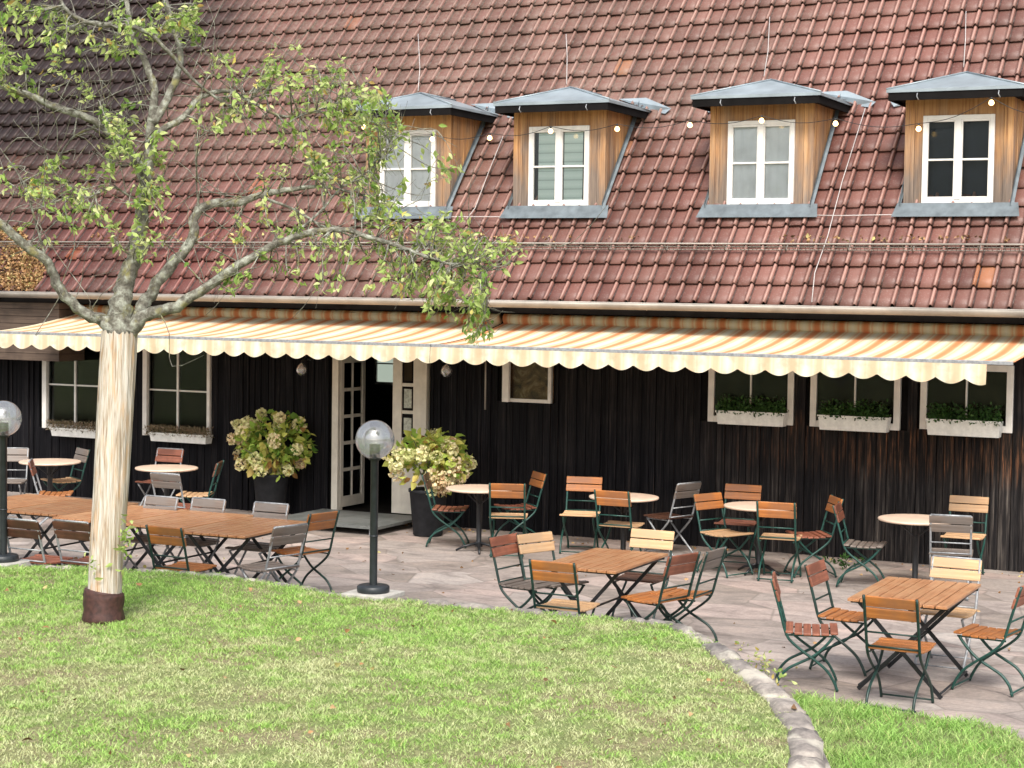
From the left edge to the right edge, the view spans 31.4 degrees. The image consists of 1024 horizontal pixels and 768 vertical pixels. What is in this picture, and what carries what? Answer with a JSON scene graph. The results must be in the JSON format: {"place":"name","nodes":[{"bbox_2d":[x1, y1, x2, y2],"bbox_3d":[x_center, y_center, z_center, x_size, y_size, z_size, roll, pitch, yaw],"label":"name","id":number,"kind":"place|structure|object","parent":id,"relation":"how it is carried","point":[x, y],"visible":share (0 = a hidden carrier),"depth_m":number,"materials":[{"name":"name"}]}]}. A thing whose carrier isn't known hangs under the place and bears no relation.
{"place":"outdoors","nodes":[
{"label":"outdoors","id":0,"kind":"place"},
{"bbox_2d":[0,564,803,767],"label":"lawn","id":1,"kind":"structure","parent":0,"point":[297,736],"depth_m":11.78,"materials":[{"name":"plant"}]},
{"bbox_2d":[0,401,33,567],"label":"lamp post","id":2,"kind":"object","parent":1,"relation":"on","point":[7,559],"visible":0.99,"depth_m":17.06,"materials":[{"name":"metal"}]},
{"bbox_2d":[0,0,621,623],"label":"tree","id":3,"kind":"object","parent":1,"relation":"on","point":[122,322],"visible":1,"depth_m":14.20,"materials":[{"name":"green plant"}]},
{"bbox_2d":[341,420,404,599],"bbox_3d":[-1.185,1.072,15.649,0.420,1.526,0.380,2,3,26],"label":"lamp post","id":4,"kind":"object","parent":1,"relation":"on","point":[373,588],"visible":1,"depth_m":15.63,"materials":[{"name":"metal"}]},
{"bbox_2d":[5,565,796,767],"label":"fallen leaves","id":5,"kind":"object","parent":1,"relation":"on","point":[372,668],"visible":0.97,"depth_m":12.41,"materials":[{"name":"brown plant"}]},
{"bbox_2d":[7,491,1023,738],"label":"patio","id":6,"kind":"structure","parent":0,"point":[743,603],"depth_m":18.59,"materials":[{"name":"stone"}]},
{"bbox_2d":[7,447,28,516],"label":"folding chair","id":7,"kind":"object","parent":6,"relation":"on","point":[16,454],"visible":0.76,"depth_m":24.30,"materials":[{"name":"grey wood"}]},
{"bbox_2d":[7,517,72,565],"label":"folding chair","id":8,"kind":"object","parent":6,"relation":"on","point":[21,525],"visible":0.68,"depth_m":17.09,"materials":[{"name":"wood"}]},
{"bbox_2d":[7,494,81,565],"bbox_3d":[-5.331,1.630,19.523,0.769,0.746,1.250,2,3,27],"label":"folding table","id":9,"kind":"object","parent":6,"relation":"on","point":[20,501],"visible":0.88,"depth_m":19.78,"materials":[{"name":"brown wood"}]},
{"bbox_2d":[19,458,80,519],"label":"round table","id":10,"kind":"object","parent":6,"relation":"on","point":[49,463],"visible":0.69,"depth_m":23.82,"materials":[{"name":"beige wood"}]},
{"bbox_2d":[28,458,73,530],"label":"folding chair","id":11,"kind":"object","parent":6,"relation":"on","point":[32,467],"visible":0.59,"depth_m":22.68,"materials":[{"name":"metal"}]},
{"bbox_2d":[41,447,89,491],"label":"folding chair","id":12,"kind":"object","parent":6,"relation":"on","point":[83,459],"visible":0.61,"depth_m":24.33,"materials":[{"name":"grey wood"}]},
{"bbox_2d":[52,519,90,566],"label":"folding chair","id":13,"kind":"object","parent":6,"relation":"on","point":[64,526],"visible":0.46,"depth_m":17.03,"materials":[{"name":"brown wood"}]},
{"bbox_2d":[7,499,137,566],"bbox_3d":[-4.625,1.660,19.147,0.769,0.746,1.250,2,3,25],"label":"folding table","id":14,"kind":"object","parent":6,"relation":"on","point":[68,507],"visible":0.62,"depth_m":18.86,"materials":[{"name":"brown wood"}]},
{"bbox_2d":[52,505,188,570],"bbox_3d":[-3.984,1.696,18.637,0.769,0.746,1.250,2,3,27],"label":"folding table","id":15,"kind":"object","parent":6,"relation":"on","point":[135,512],"visible":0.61,"depth_m":18.65,"materials":[{"name":"brown wood"}]},
{"bbox_2d":[123,495,178,569],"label":"folding chair","id":16,"kind":"object","parent":6,"relation":"on","point":[151,500],"visible":0.38,"depth_m":18.98,"materials":[{"name":"wood"}]},
{"bbox_2d":[135,447,183,505],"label":"folding chair","id":17,"kind":"object","parent":6,"relation":"on","point":[174,453],"visible":0.45,"depth_m":24.52,"materials":[{"name":"wood"}]},
{"bbox_2d":[135,464,197,495],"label":"round table","id":18,"kind":"object","parent":6,"relation":"on","point":[165,468],"visible":0.69,"depth_m":23.19,"materials":[{"name":"beige wood"}]},
{"bbox_2d":[150,472,201,547],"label":"folding chair","id":19,"kind":"object","parent":6,"relation":"on","point":[164,478],"visible":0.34,"depth_m":21.38,"materials":[{"name":"wood"}]},
{"bbox_2d":[145,525,216,572],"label":"folding chair","id":20,"kind":"object","parent":6,"relation":"on","point":[178,539],"visible":0.66,"depth_m":16.80,"materials":[{"name":"orange wood"}]},
{"bbox_2d":[126,510,253,573],"bbox_3d":[-3.269,1.726,18.279,0.769,0.746,1.250,2,3,26],"label":"folding table","id":21,"kind":"object","parent":6,"relation":"on","point":[187,519],"visible":0.6,"depth_m":18.19,"materials":[{"name":"brown wood"}]},
{"bbox_2d":[166,497,225,573],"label":"folding chair","id":22,"kind":"object","parent":6,"relation":"on","point":[208,503],"visible":0.41,"depth_m":18.82,"materials":[{"name":"grey wood"}]},
{"bbox_2d":[176,460,224,502],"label":"folding chair","id":23,"kind":"object","parent":6,"relation":"on","point":[217,471],"visible":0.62,"depth_m":22.88,"materials":[{"name":"green metal"}]},
{"bbox_2d":[184,517,311,583],"bbox_3d":[-2.611,1.760,17.804,0.769,0.746,1.250,2,3,24],"label":"folding table","id":24,"kind":"object","parent":6,"relation":"on","point":[247,529],"visible":0.77,"depth_m":17.55,"materials":[{"name":"brown wood"}]},
{"bbox_2d":[225,501,289,580],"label":"folding chair","id":25,"kind":"object","parent":6,"relation":"on","point":[263,507],"visible":0.59,"depth_m":18.52,"materials":[{"name":"grey wood"}]},
{"bbox_2d":[226,408,317,513],"bbox_3d":[-3.209,1.052,24.357,1.284,1.454,0.967,2,3,26],"label":"potted hydrangea","id":26,"kind":"object","parent":6,"relation":"on","point":[270,478],"visible":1,"depth_m":24.19,"materials":[{"name":"green plant"}]},
{"bbox_2d":[237,523,307,583],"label":"folding chair","id":27,"kind":"object","parent":6,"relation":"on","point":[264,567],"visible":0.77,"depth_m":16.97,"materials":[{"name":"grey wood"}]},
{"bbox_2d":[271,510,339,591],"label":"folding chair","id":28,"kind":"object","parent":6,"relation":"on","point":[322,518],"visible":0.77,"depth_m":18.06,"materials":[{"name":"orange wood"}]},
{"bbox_2d":[287,509,411,534],"bbox_3d":[-2.109,1.783,23.525,1.573,0.115,1.252,2,3,26],"label":"door step","id":29,"kind":"object","parent":6,"relation":"on","point":[354,519],"depth_m":23.41,"materials":[{"name":"stone"}]},
{"bbox_2d":[19,564,830,767],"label":"stone edging","id":30,"kind":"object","parent":6,"relation":"on","point":[805,742],"depth_m":12.10,"materials":[{"name":"grey stone"}]},
{"bbox_2d":[381,427,477,536],"bbox_3d":[-1.028,1.219,22.743,1.203,1.355,0.932,2,3,26],"label":"potted hydrangea","id":31,"kind":"object","parent":6,"relation":"on","point":[453,460],"visible":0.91,"depth_m":22.57,"materials":[{"name":"green plant"}]},
{"bbox_2d":[422,471,469,547],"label":"folding chair","id":32,"kind":"object","parent":6,"relation":"on","point":[428,485],"visible":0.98,"depth_m":21.73,"materials":[{"name":"green metal"}]},
{"bbox_2d":[446,484,497,553],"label":"round table","id":33,"kind":"object","parent":6,"relation":"on","point":[479,490],"visible":0.79,"depth_m":21.41,"materials":[{"name":"laminate"}]},
{"bbox_2d":[489,483,527,557],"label":"folding chair","id":34,"kind":"object","parent":6,"relation":"on","point":[510,490],"visible":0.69,"depth_m":20.91,"materials":[{"name":"brown wood"}]},
{"bbox_2d":[0,0,1023,571],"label":"restaurant building","id":35,"kind":"structure","parent":6,"relation":"on","point":[714,208],"depth_m":23.19,"materials":[{"name":"black paint"}]},
{"bbox_2d":[44,419,95,437],"bbox_3d":[-6.181,0.631,26.048,1.219,0.260,0.284,2,3,26],"label":"flower box","id":36,"kind":"object","parent":35,"relation":"attached to","point":[82,431],"visible":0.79,"depth_m":26.06,"materials":[{"name":"white plastic"}]},
{"bbox_2d":[42,347,99,428],"bbox_3d":[-6.283,0.017,26.270,1.087,1.270,0.220,2,3,26],"label":"window","id":37,"kind":"structure","parent":35,"relation":"in","point":[74,384],"depth_m":26.39,"materials":[{"name":"white paint"}]},
{"bbox_2d":[142,349,211,434],"bbox_3d":[-4.660,0.092,25.483,1.101,1.290,0.220,2,3,26],"label":"window","id":38,"kind":"structure","parent":35,"relation":"in","point":[181,395],"depth_m":25.59,"materials":[{"name":"white paint"}]},
{"bbox_2d":[144,424,214,443],"bbox_3d":[-4.643,0.682,25.302,1.116,0.255,0.292,2,3,26],"label":"flower box","id":39,"kind":"object","parent":35,"relation":"attached to","point":[178,436],"visible":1,"depth_m":25.25,"materials":[{"name":"white plastic"}]},
{"bbox_2d":[0,305,501,362],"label":"awning","id":40,"kind":"object","parent":35,"relation":"attached to","point":[385,336],"visible":0.91,"depth_m":23.39,"materials":[{"name":"fabric"}]},
{"bbox_2d":[296,357,313,375],"bbox_3d":[-2.764,-0.235,24.350,0.150,0.253,0.340,2,3,26],"label":"wall lamp","id":41,"kind":"object","parent":35,"relation":"attached to","point":[301,363],"visible":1,"depth_m":24.24,"materials":[{"name":"black metal"}]},
{"bbox_2d":[331,356,429,513],"bbox_3d":[-1.615,0.616,24.331,1.433,2.185,0.691,2,3,26],"label":"doorway","id":42,"kind":"structure","parent":35,"relation":"in","point":[411,380],"depth_m":24.32,"materials":[{"name":"beige paint"}]},
{"bbox_2d":[374,358,392,384],"bbox_3d":[-1.989,-0.331,29.629,0.550,0.700,0.060,2,3,26],"label":"window","id":43,"kind":"structure","parent":35,"relation":"in","point":[383,371],"depth_m":29.68,"materials":[{"name":"white glass"}]},
{"bbox_2d":[441,363,451,377],"bbox_3d":[-0.795,-0.213,23.393,0.150,0.253,0.340,2,3,26],"label":"wall lamp","id":44,"kind":"object","parent":35,"relation":"attached to","point":[449,374],"visible":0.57,"depth_m":23.27,"materials":[{"name":"black metal"}]},
{"bbox_2d":[0,225,1021,290],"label":"roof litter","id":45,"kind":"object","parent":35,"relation":"on","point":[32,280],"visible":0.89,"depth_m":25.94,"materials":[{"name":"brown plant"}]},
{"bbox_2d":[502,361,553,403],"bbox_3d":[0.217,-0.061,23.096,0.657,0.590,0.220,2,3,26],"label":"window","id":46,"kind":"structure","parent":35,"relation":"in","point":[532,383],"depth_m":23.16,"materials":[{"name":"white paint"}]},
{"bbox_2d":[362,97,1023,140],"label":"string lights","id":47,"kind":"object","parent":35,"relation":"hanging from","point":[761,120],"visible":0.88,"depth_m":21.80,"materials":[{"name":"white"}]},
{"bbox_2d":[430,314,1023,384],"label":"awning","id":48,"kind":"object","parent":35,"relation":"attached to","point":[950,353],"visible":1,"depth_m":20.57,"materials":[{"name":"fabric"}]},
{"bbox_2d":[715,394,788,426],"bbox_3d":[2.843,0.304,21.656,0.893,0.369,0.237,2,3,26],"label":"flower box","id":49,"kind":"object","parent":35,"relation":"attached to","point":[770,414],"visible":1,"depth_m":21.60,"materials":[{"name":"white plastic"}]},
{"bbox_2d":[708,368,795,424],"bbox_3d":[2.885,0.085,21.842,1.069,0.770,0.160,2,3,26],"label":"window","id":50,"kind":"structure","parent":35,"relation":"in","point":[737,383],"depth_m":21.91,"materials":[{"name":"white paint"}]},
{"bbox_2d":[816,398,890,432],"bbox_3d":[3.960,0.349,21.112,0.865,0.389,0.256,2,3,26],"label":"flower box","id":51,"kind":"object","parent":35,"relation":"attached to","point":[862,420],"visible":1,"depth_m":21.06,"materials":[{"name":"white plastic"}]},
{"bbox_2d":[809,372,901,430],"bbox_3d":[4.028,0.131,21.288,1.069,0.770,0.160,2,3,26],"label":"window","id":52,"kind":"structure","parent":35,"relation":"in","point":[849,387],"depth_m":21.35,"materials":[{"name":"white paint"}]},
{"bbox_2d":[925,401,1002,437],"bbox_3d":[5.106,0.387,20.556,0.865,0.401,0.252,2,3,26],"label":"flower box","id":53,"kind":"object","parent":35,"relation":"attached to","point":[944,422],"visible":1,"depth_m":20.51,"materials":[{"name":"white plastic"}]},
{"bbox_2d":[919,365,1014,432],"bbox_3d":[5.187,0.152,20.724,1.045,0.760,0.160,2,3,26],"label":"window","id":54,"kind":"structure","parent":35,"relation":"in","point":[998,389],"depth_m":20.73,"materials":[{"name":"white paint"}]},
{"bbox_2d":[494,470,546,545],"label":"folding chair","id":55,"kind":"object","parent":6,"relation":"on","point":[536,483],"visible":0.77,"depth_m":22.09,"materials":[{"name":"brown wood"}]},
{"bbox_2d":[488,532,558,611],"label":"folding chair","id":56,"kind":"object","parent":6,"relation":"on","point":[517,583],"visible":0.68,"depth_m":16.36,"materials":[{"name":"brown wood"}]},
{"bbox_2d":[74,523,1022,667],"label":"fallen leaves","id":57,"kind":"object","parent":6,"relation":"on","point":[814,642],"visible":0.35,"depth_m":20.54,"materials":[{"name":"brown plant"}]},
{"bbox_2d":[516,531,588,613],"bbox_3d":[0.366,1.805,16.516,0.430,0.869,0.549,-2,4,-42],"label":"folding chair","id":58,"kind":"object","parent":6,"relation":"on","point":[533,538],"visible":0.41,"depth_m":16.58,"materials":[{"name":"beige wood"}]},
{"bbox_2d":[528,559,599,615],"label":"folding chair","id":59,"kind":"object","parent":6,"relation":"on","point":[556,575],"visible":0.67,"depth_m":15.01,"materials":[{"name":"brown wood"}]},
{"bbox_2d":[559,476,601,553],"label":"folding chair","id":60,"kind":"object","parent":6,"relation":"on","point":[580,484],"visible":0.85,"depth_m":21.71,"materials":[{"name":"orange wood"}]},
{"bbox_2d":[551,548,667,617],"bbox_3d":[0.812,1.907,15.977,0.707,0.746,1.225,2,3,26],"label":"folding table","id":61,"kind":"object","parent":6,"relation":"on","point":[608,563],"visible":0.77,"depth_m":15.96,"materials":[{"name":"brown wood"}]},
{"bbox_2d":[594,489,644,551],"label":"folding chair","id":62,"kind":"object","parent":6,"relation":"on","point":[620,496],"visible":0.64,"depth_m":20.34,"materials":[{"name":"orange wood"}]},
{"bbox_2d":[589,493,658,549],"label":"round table","id":63,"kind":"object","parent":6,"relation":"on","point":[636,498],"visible":0.38,"depth_m":20.75,"materials":[{"name":"beige metal"}]},
{"bbox_2d":[611,528,674,619],"bbox_3d":[1.203,1.801,16.825,0.430,0.869,0.549,2,3,26],"label":"folding chair","id":64,"kind":"object","parent":6,"relation":"on","point":[649,577],"visible":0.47,"depth_m":16.95,"materials":[{"name":"beige wood"}]},
{"bbox_2d":[621,551,700,622],"bbox_3d":[1.273,1.863,15.665,0.549,0.869,0.430,4,4,43],"label":"folding chair","id":65,"kind":"object","parent":6,"relation":"on","point":[649,598],"visible":0.7,"depth_m":15.57,"materials":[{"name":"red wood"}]},
{"bbox_2d":[644,481,701,555],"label":"folding chair","id":66,"kind":"object","parent":6,"relation":"on","point":[693,487],"visible":0.86,"depth_m":21.27,"materials":[{"name":"wood"}]},
{"bbox_2d":[651,546,726,641],"bbox_3d":[1.539,1.853,15.931,0.549,0.869,0.430,3,3,30],"label":"folding chair","id":67,"kind":"object","parent":6,"relation":"on","point":[711,559],"visible":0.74,"depth_m":15.88,"materials":[{"name":"brown wood"}]},
{"bbox_2d":[693,492,753,577],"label":"folding chair","id":68,"kind":"object","parent":6,"relation":"on","point":[724,532],"visible":0.88,"depth_m":20.06,"materials":[{"name":"orange wood"}]},
{"bbox_2d":[714,483,761,563],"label":"folding chair","id":69,"kind":"object","parent":6,"relation":"on","point":[741,489],"visible":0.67,"depth_m":21.08,"materials":[{"name":"orange wood"}]},
{"bbox_2d":[724,501,796,575],"bbox_3d":[2.729,1.713,20.089,0.800,0.752,0.800,-1,3,-26],"label":"round table","id":70,"kind":"object","parent":6,"relation":"on","point":[747,506],"visible":0.55,"depth_m":20.05,"materials":[{"name":"beige metal"}]},
{"bbox_2d":[734,641,801,701],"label":"weeds","id":71,"kind":"object","parent":6,"relation":"on","point":[767,666],"visible":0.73,"depth_m":14.47,"materials":[{"name":"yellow plant"}]},
{"bbox_2d":[756,501,802,582],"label":"folding chair","id":72,"kind":"object","parent":6,"relation":"on","point":[774,508],"visible":1,"depth_m":19.48,"materials":[{"name":"orange wood"}]},
{"bbox_2d":[770,571,838,691],"bbox_3d":[2.308,1.946,14.380,0.549,0.869,0.430,1,3,9],"label":"folding chair","id":73,"kind":"object","parent":6,"relation":"on","point":[788,627],"visible":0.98,"depth_m":14.24,"materials":[{"name":"brown wood"}]},
{"bbox_2d":[783,494,843,577],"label":"folding chair","id":74,"kind":"object","parent":6,"relation":"on","point":[821,533],"visible":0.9,"depth_m":19.93,"materials":[{"name":"orange wood"}]},
{"bbox_2d":[804,559,880,675],"bbox_3d":[2.732,1.918,15.030,0.549,0.869,0.430,2,3,28],"label":"folding chair","id":75,"kind":"object","parent":6,"relation":"on","point":[842,616],"visible":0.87,"depth_m":14.98,"materials":[{"name":"green metal"}]},
{"bbox_2d":[822,552,867,570],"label":"weeds","id":76,"kind":"object","parent":6,"relation":"on","point":[841,560],"visible":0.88,"depth_m":20.45,"materials":[{"name":"green plant"}]},
{"bbox_2d":[832,501,886,586],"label":"folding chair","id":77,"kind":"object","parent":6,"relation":"on","point":[851,543],"visible":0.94,"depth_m":19.19,"materials":[{"name":"wood"}]},
{"bbox_2d":[862,594,935,713],"bbox_3d":[2.902,1.992,13.663,0.430,0.869,0.549,2,3,28],"label":"folding chair","id":78,"kind":"object","parent":6,"relation":"on","point":[919,647],"visible":0.98,"depth_m":13.51,"materials":[{"name":"brown wood"}]},
{"bbox_2d":[878,514,939,578],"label":"round table","id":79,"kind":"object","parent":6,"relation":"on","point":[916,521],"visible":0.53,"depth_m":19.09,"materials":[{"name":"beige metal"}]},
{"bbox_2d":[847,576,980,699],"bbox_3d":[3.211,2.019,14.513,0.769,0.746,1.250,2,3,26],"label":"folding table","id":80,"kind":"object","parent":6,"relation":"on","point":[946,598],"visible":0.81,"depth_m":14.43,"materials":[{"name":"brown wood"}]},
{"bbox_2d":[914,555,981,669],"bbox_3d":[3.654,1.917,15.268,0.430,0.880,0.530,2,3,28],"label":"folding chair","id":81,"kind":"object","parent":6,"relation":"on","point":[964,612],"visible":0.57,"depth_m":15.39,"materials":[{"name":"wood"}]},
{"bbox_2d":[929,514,972,600],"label":"folding chair","id":82,"kind":"object","parent":6,"relation":"on","point":[945,521],"visible":0.67,"depth_m":18.47,"materials":[{"name":"grey wood"}]},
{"bbox_2d":[940,494,988,574],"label":"folding chair","id":83,"kind":"object","parent":6,"relation":"on","point":[968,501],"visible":0.81,"depth_m":20.20,"materials":[{"name":"beige wood"}]},
{"bbox_2d":[950,585,1023,696],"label":"folding chair","id":84,"kind":"object","parent":6,"relation":"on","point":[982,633],"visible":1,"depth_m":14.24,"materials":[{"name":"brown wood"}]},
{"bbox_2d":[790,687,1023,767],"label":"lawn","id":85,"kind":"structure","parent":0,"point":[903,738],"depth_m":12.49,"materials":[{"name":"plant"}]}
]}

